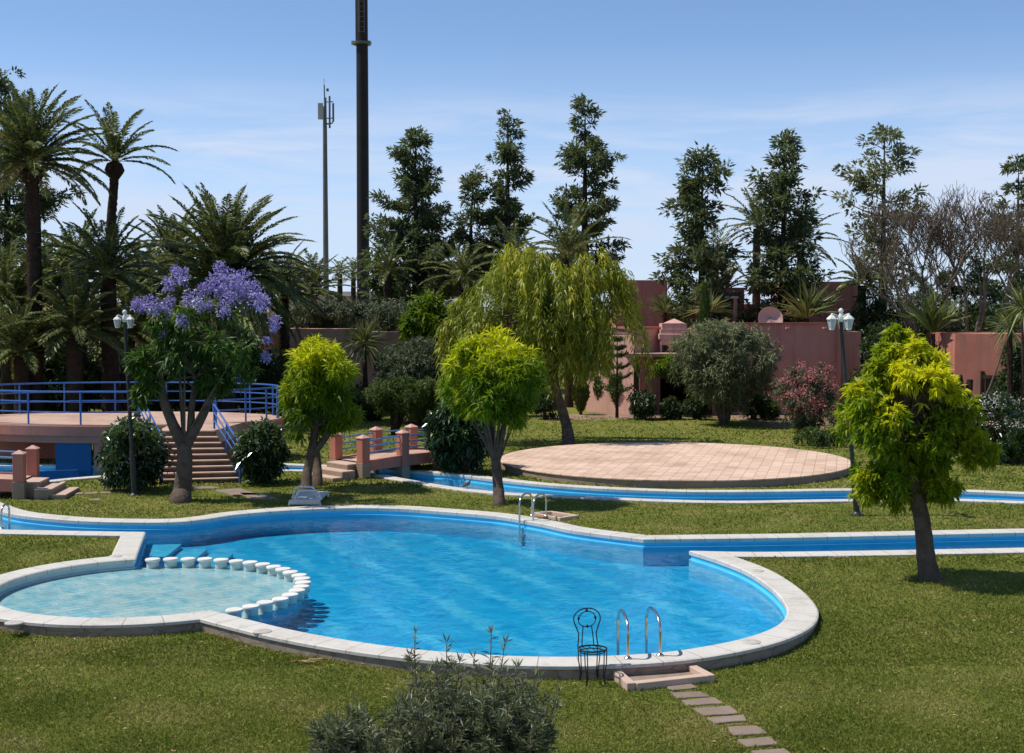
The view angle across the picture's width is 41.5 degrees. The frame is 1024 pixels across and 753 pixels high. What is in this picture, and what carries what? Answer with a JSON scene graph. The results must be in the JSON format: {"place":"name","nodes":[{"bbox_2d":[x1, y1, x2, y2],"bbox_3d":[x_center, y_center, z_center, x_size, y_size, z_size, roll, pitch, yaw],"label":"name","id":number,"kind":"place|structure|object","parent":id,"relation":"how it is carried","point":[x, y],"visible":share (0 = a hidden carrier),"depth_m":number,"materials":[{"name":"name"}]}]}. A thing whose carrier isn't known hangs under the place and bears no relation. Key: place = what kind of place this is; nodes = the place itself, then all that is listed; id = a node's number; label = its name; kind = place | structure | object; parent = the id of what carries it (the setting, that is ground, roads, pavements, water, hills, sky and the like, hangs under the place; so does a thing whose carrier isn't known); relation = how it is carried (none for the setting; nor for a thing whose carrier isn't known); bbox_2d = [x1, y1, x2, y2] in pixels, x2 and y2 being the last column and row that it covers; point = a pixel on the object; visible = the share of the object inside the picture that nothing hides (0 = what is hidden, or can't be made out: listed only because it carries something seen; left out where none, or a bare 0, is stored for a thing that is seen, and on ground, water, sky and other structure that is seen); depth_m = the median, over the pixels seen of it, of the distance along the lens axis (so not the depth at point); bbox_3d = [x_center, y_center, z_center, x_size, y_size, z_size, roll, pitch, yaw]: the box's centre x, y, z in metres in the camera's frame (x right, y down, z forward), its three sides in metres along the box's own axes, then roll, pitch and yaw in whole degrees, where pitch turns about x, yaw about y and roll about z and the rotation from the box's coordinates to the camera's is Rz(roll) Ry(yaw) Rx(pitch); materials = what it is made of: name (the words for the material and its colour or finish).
{"place":"outdoors","nodes":[
{"label":"outdoors","id":0,"kind":"place"},
{"bbox_2d":[0,312,1023,752],"bbox_3d":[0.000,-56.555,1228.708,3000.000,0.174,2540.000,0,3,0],"label":"lawn","id":1,"kind":"structure","parent":0,"point":[604,504],"depth_m":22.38,"materials":[{"name":"green plant"}]},
{"bbox_2d":[0,335,62,414],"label":"dark bush","id":2,"kind":"object","parent":1,"relation":"on","point":[46,385],"visible":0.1,"depth_m":54.99,"materials":[{"name":"green plant"}]},
{"bbox_2d":[0,236,69,414],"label":"palm tree","id":3,"kind":"object","parent":1,"relation":"on","point":[12,281],"visible":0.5,"depth_m":51.62,"materials":[{"name":"green plant"}]},
{"bbox_2d":[0,445,79,499],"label":"footbridge","id":4,"kind":"object","parent":1,"relation":"on","point":[24,480],"visible":0.91,"depth_m":34.26,"materials":[{"name":"concrete"}]},
{"bbox_2d":[0,66,87,311],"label":"evergreen tree","id":5,"kind":"object","parent":1,"relation":"on","point":[13,224],"visible":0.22,"depth_m":73.16,"materials":[{"name":"green plant"}]},
{"bbox_2d":[0,284,95,413],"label":"palm tree","id":6,"kind":"object","parent":1,"relation":"on","point":[18,334],"visible":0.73,"depth_m":49.23,"materials":[{"name":"green plant"}]},
{"bbox_2d":[0,76,113,412],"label":"palm tree","id":7,"kind":"object","parent":1,"relation":"on","point":[28,135],"visible":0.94,"depth_m":49.49,"materials":[{"name":"green plant"}]},
{"bbox_2d":[5,221,120,389],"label":"palm tree","id":8,"kind":"object","parent":1,"relation":"on","point":[60,260],"visible":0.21,"depth_m":56.38,"materials":[{"name":"green plant"}]},
{"bbox_2d":[0,259,142,411],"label":"palm tree","id":9,"kind":"object","parent":1,"relation":"on","point":[69,315],"visible":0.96,"depth_m":48.65,"materials":[{"name":"green plant"}]},
{"bbox_2d":[43,347,101,411],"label":"dark bush","id":10,"kind":"object","parent":1,"relation":"on","point":[91,372],"visible":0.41,"depth_m":55.49,"materials":[{"name":"green plant"}]},
{"bbox_2d":[16,206,142,379],"bbox_3d":[-19.717,-2.928,61.800,6.553,9.676,5.928,2,4,41],"label":"palm tree","id":11,"kind":"object","parent":1,"relation":"on","point":[79,242],"visible":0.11,"depth_m":61.41,"materials":[{"name":"green plant"}]},
{"bbox_2d":[23,200,175,411],"bbox_3d":[-15.436,-2.104,50.965,5.677,9.117,6.022,0,3,0],"label":"palm tree","id":12,"kind":"object","parent":1,"relation":"on","point":[106,251],"visible":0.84,"depth_m":50.65,"materials":[{"name":"green plant"}]},
{"bbox_2d":[55,99,178,411],"bbox_3d":[-15.713,-4.303,53.754,4.850,13.232,4.935,0,3,0],"label":"palm tree","id":13,"kind":"object","parent":1,"relation":"on","point":[114,149],"visible":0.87,"depth_m":53.43,"materials":[{"name":"green plant"}]},
{"bbox_2d":[113,310,140,495],"bbox_3d":[-9.854,0.730,34.656,0.622,4.881,0.446,0,3,0],"label":"garden lamp","id":14,"kind":"object","parent":1,"relation":"on","point":[128,320],"visible":1,"depth_m":34.57,"materials":[{"name":"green metal"}]},
{"bbox_2d":[66,273,200,410],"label":"palm tree","id":15,"kind":"object","parent":1,"relation":"on","point":[141,336],"visible":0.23,"depth_m":55.65,"materials":[{"name":"green plant"}]},
{"bbox_2d":[93,411,175,492],"bbox_3d":[-9.972,2.046,35.811,2.111,2.241,2.233,-1,3,-27],"label":"leafy bush","id":16,"kind":"object","parent":1,"relation":"on","point":[115,463],"visible":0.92,"depth_m":35.33,"materials":[{"name":"green plant"}]},
{"bbox_2d":[0,411,282,479],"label":"raised terrace","id":17,"kind":"structure","parent":1,"relation":"on","point":[65,441],"depth_m":41.14,"materials":[{"name":"concrete"}]},
{"bbox_2d":[0,381,278,424],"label":"terrace railing","id":18,"kind":"object","parent":17,"relation":"on","point":[28,401],"visible":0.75,"depth_m":44.55,"materials":[{"name":"blue metal"}]},
{"bbox_2d":[215,386,277,422],"bbox_3d":[-8.204,0.882,42.352,0.360,1.048,2.464,2,4,41],"label":"terrace railing","id":19,"kind":"object","parent":17,"relation":"on","point":[246,399],"visible":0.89,"depth_m":42.19,"materials":[{"name":"blue metal"}]},
{"bbox_2d":[84,233,203,320],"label":"palm tree","id":20,"kind":"object","parent":1,"relation":"on","point":[151,286],"visible":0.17,"depth_m":59.37,"materials":[{"name":"green plant"}]},
{"bbox_2d":[113,203,204,314],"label":"palm tree","id":21,"kind":"object","parent":1,"relation":"on","point":[163,231],"visible":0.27,"depth_m":65.06,"materials":[{"name":"green plant"}]},
{"bbox_2d":[136,345,191,410],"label":"dark bush","id":22,"kind":"object","parent":1,"relation":"on","point":[155,406],"visible":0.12,"depth_m":56.32,"materials":[{"name":"green plant"}]},
{"bbox_2d":[158,431,238,483],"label":"staircase","id":23,"kind":"structure","parent":1,"relation":"on","point":[211,462],"depth_m":37.85,"materials":[{"name":"concrete"}]},
{"bbox_2d":[121,260,283,503],"bbox_3d":[-7.737,0.241,33.823,4.169,6.299,3.348,0,3,0],"label":"garden tree","id":24,"kind":"object","parent":1,"relation":"on","point":[166,353],"visible":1,"depth_m":33.54,"materials":[{"name":"green plant"}]},
{"bbox_2d":[122,182,324,412],"bbox_3d":[-12.219,-3.075,57.036,8.729,10.455,8.650,0,3,0],"label":"palm tree","id":25,"kind":"object","parent":1,"relation":"on","point":[228,237],"visible":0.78,"depth_m":55.84,"materials":[{"name":"green plant"}]},
{"bbox_2d":[217,343,282,413],"bbox_3d":[-11.531,0.235,58.746,3.503,3.575,3.716,0,3,0],"label":"dark bush","id":26,"kind":"object","parent":1,"relation":"on","point":[270,375],"visible":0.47,"depth_m":57.99,"materials":[{"name":"green plant"}]},
{"bbox_2d":[230,416,292,484],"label":"leafy bush","id":27,"kind":"object","parent":1,"relation":"on","point":[256,463],"visible":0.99,"depth_m":36.85,"materials":[{"name":"green plant"}]},
{"bbox_2d":[262,349,293,414],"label":"dark bush","id":28,"kind":"object","parent":1,"relation":"on","point":[281,360],"visible":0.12,"depth_m":60.43,"materials":[{"name":"green plant"}]},
{"bbox_2d":[238,241,335,363],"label":"palm tree","id":29,"kind":"object","parent":1,"relation":"on","point":[283,341],"visible":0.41,"depth_m":61.73,"materials":[{"name":"green plant"}]},
{"bbox_2d":[288,486,329,505],"bbox_3d":[-5.066,2.906,33.842,0.827,0.438,1.780,0,3,0],"label":"sun lounger","id":30,"kind":"object","parent":1,"relation":"on","point":[314,496],"visible":1,"depth_m":33.20,"materials":[{"name":"white plastic"}]},
{"bbox_2d":[274,333,366,489],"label":"garden tree","id":31,"kind":"object","parent":1,"relation":"on","point":[323,399],"visible":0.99,"depth_m":35.57,"materials":[{"name":"green plant"}]},
{"bbox_2d":[318,85,333,304],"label":"antenna mast","id":32,"kind":"object","parent":1,"relation":"on","point":[322,112],"visible":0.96,"depth_m":178.65,"materials":[{"name":"metal"}]},
{"bbox_2d":[295,247,358,308],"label":"palm tree","id":33,"kind":"object","parent":1,"relation":"on","point":[314,276],"visible":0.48,"depth_m":69.44,"materials":[{"name":"green plant"}]},
{"bbox_2d":[260,327,405,386],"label":"wall","id":34,"kind":"structure","parent":1,"relation":"on","point":[330,334],"depth_m":63.07,"materials":[{"name":"brown concrete"}]},
{"bbox_2d":[289,296,385,328],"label":"roof bush","id":35,"kind":"object","parent":34,"relation":"on","point":[342,314],"visible":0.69,"depth_m":65.20,"materials":[{"name":"green plant"}]},
{"bbox_2d":[361,297,415,331],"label":"roof bush","id":36,"kind":"object","parent":34,"relation":"on","point":[390,310],"visible":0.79,"depth_m":64.66,"materials":[{"name":"green plant"}]},
{"bbox_2d":[351,0,371,302],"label":"telecom tower","id":37,"kind":"structure","parent":1,"relation":"on","point":[361,42],"depth_m":148.32,"materials":[{"name":"grey metal"}]},
{"bbox_2d":[335,316,393,387],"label":"yucca","id":38,"kind":"object","parent":1,"relation":"on","point":[365,338],"visible":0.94,"depth_m":60.88,"materials":[{"name":"green plant"}]},
{"bbox_2d":[312,424,442,481],"bbox_3d":[-3.507,2.309,40.016,1.671,1.590,5.710,3,4,45],"label":"footbridge","id":39,"kind":"object","parent":1,"relation":"on","point":[372,455],"visible":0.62,"depth_m":39.22,"materials":[{"name":"concrete"}]},
{"bbox_2d":[351,233,421,301],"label":"palm tree","id":40,"kind":"object","parent":1,"relation":"on","point":[389,262],"visible":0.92,"depth_m":74.65,"materials":[{"name":"green plant"}]},
{"bbox_2d":[362,375,430,434],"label":"clipped tree","id":41,"kind":"object","parent":1,"relation":"on","point":[404,398],"visible":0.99,"depth_m":51.04,"materials":[{"name":"green plant"}]},
{"bbox_2d":[371,335,461,423],"bbox_3d":[-3.815,0.175,57.032,4.160,3.860,4.105,-2,3,-29],"label":"grey bush","id":42,"kind":"object","parent":1,"relation":"on","point":[418,360],"visible":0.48,"depth_m":56.25,"materials":[{"name":"green plant"}]},
{"bbox_2d":[350,125,484,304],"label":"evergreen tree","id":43,"kind":"object","parent":1,"relation":"on","point":[411,190],"visible":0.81,"depth_m":76.99,"materials":[{"name":"green plant"}]},
{"bbox_2d":[396,288,456,342],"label":"bright bush","id":44,"kind":"object","parent":1,"relation":"on","point":[424,316],"visible":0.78,"depth_m":61.35,"materials":[{"name":"green plant"}]},
{"bbox_2d":[409,375,445,430],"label":"clipped tree","id":45,"kind":"object","parent":1,"relation":"on","point":[432,401],"visible":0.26,"depth_m":53.06,"materials":[{"name":"green plant"}]},
{"bbox_2d":[303,622,563,752],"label":"oleander bush","id":46,"kind":"object","parent":1,"relation":"on","point":[493,720],"visible":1,"depth_m":12.89,"materials":[{"name":"green plant"}]},
{"bbox_2d":[418,230,492,307],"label":"palm tree","id":47,"kind":"object","parent":1,"relation":"on","point":[462,268],"visible":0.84,"depth_m":71.55,"materials":[{"name":"green plant"}]},
{"bbox_2d":[420,398,497,473],"bbox_3d":[-1.471,1.663,39.461,2.475,2.627,2.346,0,3,0],"label":"glossy bush","id":48,"kind":"object","parent":1,"relation":"on","point":[451,445],"visible":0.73,"depth_m":38.91,"materials":[{"name":"green plant"}]},
{"bbox_2d":[447,163,504,299],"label":"evergreen tree","id":49,"kind":"object","parent":1,"relation":"on","point":[476,215],"visible":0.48,"depth_m":79.18,"materials":[{"name":"green plant"}]},
{"bbox_2d":[435,324,550,505],"bbox_3d":[-0.458,1.053,33.275,2.780,4.712,2.989,-1,3,-17],"label":"garden tree","id":50,"kind":"object","parent":1,"relation":"on","point":[512,387],"visible":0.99,"depth_m":32.87,"materials":[{"name":"green plant"}]},
{"bbox_2d":[467,108,540,350],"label":"evergreen tree","id":51,"kind":"object","parent":1,"relation":"on","point":[510,208],"visible":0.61,"depth_m":79.25,"materials":[{"name":"green plant"}]},
{"bbox_2d":[465,216,555,338],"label":"palm tree","id":52,"kind":"object","parent":1,"relation":"on","point":[510,239],"visible":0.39,"depth_m":67.47,"materials":[{"name":"green plant"}]},
{"bbox_2d":[0,462,1023,679],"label":"swimming pool","id":53,"kind":"structure","parent":1,"relation":"on","point":[362,603],"depth_m":25.47,"materials":[{"name":"blue liquid"}]},
{"bbox_2d":[616,607,663,659],"bbox_3d":[1.732,3.776,18.802,0.586,1.080,0.909,-1,3,-11],"label":"pool ladder","id":54,"kind":"object","parent":53,"relation":"attached to","point":[658,654],"visible":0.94,"depth_m":18.64,"materials":[{"name":"silver metal"}]},
{"bbox_2d":[432,240,655,444],"bbox_3d":[1.181,-1.052,48.134,8.188,7.509,5.833,0,3,0],"label":"weeping tree","id":55,"kind":"object","parent":1,"relation":"on","point":[553,321],"visible":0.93,"depth_m":46.97,"materials":[{"name":"green plant"}]},
{"bbox_2d":[533,389,558,419],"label":"house shrub","id":56,"kind":"object","parent":1,"relation":"on","point":[544,405],"visible":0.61,"depth_m":58.56,"materials":[{"name":"green plant"}]},
{"bbox_2d":[513,193,630,406],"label":"palm tree","id":57,"kind":"object","parent":1,"relation":"on","point":[569,245],"visible":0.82,"depth_m":65.54,"materials":[{"name":"green plant"}]},
{"bbox_2d":[571,382,589,414],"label":"cypress","id":58,"kind":"object","parent":1,"relation":"on","point":[580,395],"visible":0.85,"depth_m":61.03,"materials":[{"name":"green plant"}]},
{"bbox_2d":[544,92,632,337],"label":"evergreen tree","id":59,"kind":"object","parent":1,"relation":"on","point":[578,159],"visible":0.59,"depth_m":78.21,"materials":[{"name":"green plant"}]},
{"bbox_2d":[573,607,607,685],"bbox_3d":[1.058,3.591,17.899,0.404,0.984,0.426,-1,3,-19],"label":"iron chair","id":60,"kind":"object","parent":1,"relation":"on","point":[580,650],"visible":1,"depth_m":17.99,"materials":[{"name":"metal"}]},
{"bbox_2d":[597,335,635,418],"bbox_3d":[4.572,0.059,59.085,1.752,3.780,1.726,0,3,0],"label":"araucaria","id":61,"kind":"object","parent":1,"relation":"on","point":[619,374],"visible":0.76,"depth_m":58.90,"materials":[{"name":"green plant"}]},
{"bbox_2d":[626,389,658,419],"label":"house shrub","id":62,"kind":"object","parent":1,"relation":"on","point":[642,403],"visible":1,"depth_m":58.34,"materials":[{"name":"green plant"}]},
{"bbox_2d":[613,664,714,691],"bbox_3d":[1.974,4.045,18.111,1.266,0.210,0.960,-1,3,-16],"label":"foot bath","id":63,"kind":"object","parent":1,"relation":"on","point":[694,674],"visible":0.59,"depth_m":17.81,"materials":[{"name":"concrete"}]},
{"bbox_2d":[640,287,689,322],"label":"yucca","id":64,"kind":"object","parent":1,"relation":"on","point":[660,306],"visible":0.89,"depth_m":65.82,"materials":[{"name":"green plant"}]},
{"bbox_2d":[658,396,686,419],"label":"house shrub","id":65,"kind":"object","parent":1,"relation":"on","point":[671,408],"visible":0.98,"depth_m":58.39,"materials":[{"name":"green plant"}]},
{"bbox_2d":[501,442,850,487],"bbox_3d":[4.950,2.679,41.385,10.660,0.315,10.396,0,3,0],"label":"round stage","id":66,"kind":"object","parent":1,"relation":"on","point":[672,465],"visible":0.84,"depth_m":39.87,"materials":[{"name":"beige tile"}]},
{"bbox_2d":[682,391,710,419],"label":"house shrub","id":67,"kind":"object","parent":1,"relation":"on","point":[694,408],"visible":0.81,"depth_m":58.37,"materials":[{"name":"green plant"}]},
{"bbox_2d":[647,141,750,327],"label":"evergreen tree","id":68,"kind":"object","parent":1,"relation":"on","point":[704,258],"visible":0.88,"depth_m":65.94,"materials":[{"name":"green plant"}]},
{"bbox_2d":[698,281,711,412],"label":"column cypress","id":69,"kind":"object","parent":1,"relation":"on","point":[704,306],"depth_m":60.89,"materials":[{"name":"green plant"}]},
{"bbox_2d":[693,705,737,716],"bbox_3d":[2.511,4.153,16.593,0.501,0.108,0.333,-1,3,-14],"label":"stepping stone","id":70,"kind":"object","parent":1,"relation":"on","point":[728,710],"visible":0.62,"depth_m":16.55,"materials":[{"name":"beige stone"}]},
{"bbox_2d":[586,280,860,414],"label":"pink house","id":71,"kind":"structure","parent":1,"relation":"on","point":[814,340],"depth_m":61.63,"materials":[{"name":"pink paint"}]},
{"bbox_2d":[758,306,782,322],"bbox_3d":[11.845,-2.645,62.035,1.140,1.140,0.500,0,3,0],"label":"satellite dish","id":72,"kind":"object","parent":71,"relation":"on","point":[770,314],"visible":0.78,"depth_m":62.03,"materials":[{"name":"metal"}]},
{"bbox_2d":[685,215,761,278],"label":"palm tree","id":73,"kind":"object","parent":1,"relation":"on","point":[715,240],"visible":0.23,"depth_m":69.42,"materials":[{"name":"green plant"}]},
{"bbox_2d":[666,316,785,424],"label":"olive tree","id":74,"kind":"object","parent":1,"relation":"on","point":[707,365],"visible":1,"depth_m":55.04,"materials":[{"name":"green plant"}]},
{"bbox_2d":[720,184,788,303],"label":"palm tree","id":75,"kind":"object","parent":1,"relation":"on","point":[755,248],"visible":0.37,"depth_m":73.59,"materials":[{"name":"green plant"}]},
{"bbox_2d":[738,390,773,419],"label":"house shrub","id":76,"kind":"object","parent":1,"relation":"on","point":[757,402],"visible":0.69,"depth_m":58.40,"materials":[{"name":"green plant"}]},
{"bbox_2d":[732,127,839,322],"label":"evergreen tree","id":77,"kind":"object","parent":1,"relation":"on","point":[779,251],"visible":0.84,"depth_m":65.19,"materials":[{"name":"green plant"}]},
{"bbox_2d":[751,189,854,267],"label":"palm tree","id":78,"kind":"object","parent":1,"relation":"on","point":[818,248],"visible":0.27,"depth_m":74.59,"materials":[{"name":"green plant"}]},
{"bbox_2d":[770,359,843,428],"bbox_3d":[11.501,0.848,52.080,3.064,3.012,3.249,0,3,0],"label":"flowering shrub","id":79,"kind":"object","parent":1,"relation":"on","point":[818,386],"visible":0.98,"depth_m":51.68,"materials":[{"name":"pink plant"}]},
{"bbox_2d":[768,278,845,322],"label":"yucca","id":80,"kind":"object","parent":1,"relation":"on","point":[810,305],"visible":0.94,"depth_m":63.19,"materials":[{"name":"green plant"}]},
{"bbox_2d":[792,425,847,446],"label":"hedge","id":81,"kind":"object","parent":1,"relation":"on","point":[816,437],"visible":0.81,"depth_m":46.94,"materials":[{"name":"green plant"}]},
{"bbox_2d":[827,308,863,516],"bbox_3d":[7.743,0.874,31.358,0.840,4.921,0.589,1,3,26],"label":"garden lamp","id":82,"kind":"object","parent":1,"relation":"on","point":[844,321],"visible":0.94,"depth_m":31.26,"materials":[{"name":"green metal"}]},
{"bbox_2d":[827,249,891,363],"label":"palm tree","id":83,"kind":"object","parent":1,"relation":"on","point":[857,280],"visible":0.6,"depth_m":67.69,"materials":[{"name":"green plant"}]},
{"bbox_2d":[846,280,907,369],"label":"tree","id":84,"kind":"object","parent":1,"relation":"on","point":[877,307],"visible":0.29,"depth_m":65.48,"materials":[{"name":"green plant"}]},
{"bbox_2d":[830,122,930,304],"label":"evergreen tree","id":85,"kind":"object","parent":1,"relation":"on","point":[861,186],"visible":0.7,"depth_m":71.21,"materials":[{"name":"green plant"}]},
{"bbox_2d":[855,318,909,404],"bbox_3d":[15.827,-0.201,57.153,3.138,4.573,3.650,0,3,0],"label":"palm plant","id":86,"kind":"object","parent":1,"relation":"on","point":[868,345],"visible":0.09,"depth_m":57.14,"materials":[{"name":"green plant"}]},
{"bbox_2d":[884,262,944,335],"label":"tree","id":87,"kind":"object","parent":1,"relation":"on","point":[916,303],"visible":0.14,"depth_m":64.47,"materials":[{"name":"green plant"}]},
{"bbox_2d":[826,322,1005,582],"bbox_3d":[7.113,1.434,23.748,3.017,4.786,2.628,0,3,0],"label":"garden tree","id":88,"kind":"object","parent":1,"relation":"on","point":[886,389],"visible":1,"depth_m":23.40,"materials":[{"name":"green plant"}]},
{"bbox_2d":[886,286,969,348],"bbox_3d":[16.755,-0.763,54.113,3.317,5.926,3.116,1,3,26],"label":"yucca","id":89,"kind":"object","parent":1,"relation":"on","point":[931,318],"visible":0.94,"depth_m":53.72,"materials":[{"name":"green plant"}]},
{"bbox_2d":[838,181,1023,338],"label":"bare tree","id":90,"kind":"object","parent":1,"relation":"on","point":[936,228],"visible":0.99,"depth_m":55.68,"materials":[{"name":"grey plant"}]},
{"bbox_2d":[932,241,1001,331],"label":"tree","id":91,"kind":"object","parent":1,"relation":"on","point":[974,282],"visible":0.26,"depth_m":64.60,"materials":[{"name":"brown plant"}]},
{"bbox_2d":[923,332,1020,433],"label":"garden house","id":92,"kind":"structure","parent":1,"relation":"on","point":[975,356],"depth_m":52.35,"materials":[{"name":"paint"}]},
{"bbox_2d":[959,390,1023,464],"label":"oleander hedge","id":93,"kind":"object","parent":1,"relation":"on","point":[1003,409],"visible":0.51,"depth_m":42.00,"materials":[{"name":"green plant"}]},
{"bbox_2d":[963,262,1023,332],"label":"tree","id":94,"kind":"object","parent":1,"relation":"on","point":[986,318],"visible":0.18,"depth_m":62.70,"materials":[{"name":"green plant"}]},
{"bbox_2d":[977,153,1023,332],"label":"evergreen tree","id":95,"kind":"object","parent":1,"relation":"on","point":[1010,167],"visible":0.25,"depth_m":71.74,"materials":[{"name":"green plant"}]},
{"bbox_2d":[982,299,1021,429],"bbox_3d":[17.318,-0.118,47.036,2.231,5.344,2.324,0,3,0],"label":"yucca","id":96,"kind":"object","parent":1,"relation":"on","point":[1012,339],"visible":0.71,"depth_m":46.95,"materials":[{"name":"green plant"}]},
{"bbox_2d":[990,341,1020,424],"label":"palm tree","id":97,"kind":"object","parent":1,"relation":"on","point":[1000,381],"visible":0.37,"depth_m":47.95,"materials":[{"name":"green plant"}]},
{"bbox_2d":[992,280,1023,413],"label":"yucca","id":98,"kind":"object","parent":1,"relation":"on","point":[1019,298],"visible":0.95,"depth_m":45.98,"materials":[{"name":"green plant"}]},
{"bbox_2d":[0,471,1023,601],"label":"water","id":99,"kind":"structure","parent":0,"point":[91,472],"depth_m":31.49,"materials":[{"name":"blue liquid"}]},
{"bbox_2d":[0,0,1023,311],"label":"sky","id":100,"kind":"structure","parent":0,"point":[235,87],"materials":[{"name":"blue"}]},
{"bbox_2d":[648,353,682,382],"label":"house shrub","id":101,"kind":"object","parent":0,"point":[662,367],"visible":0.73,"depth_m":59.85,"materials":[{"name":"green plant"}]},
{"bbox_2d":[548,413,842,429],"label":"path","id":102,"kind":"structure","parent":0,"point":[572,416],"depth_m":59.12,"materials":[{"name":"beige stone"}]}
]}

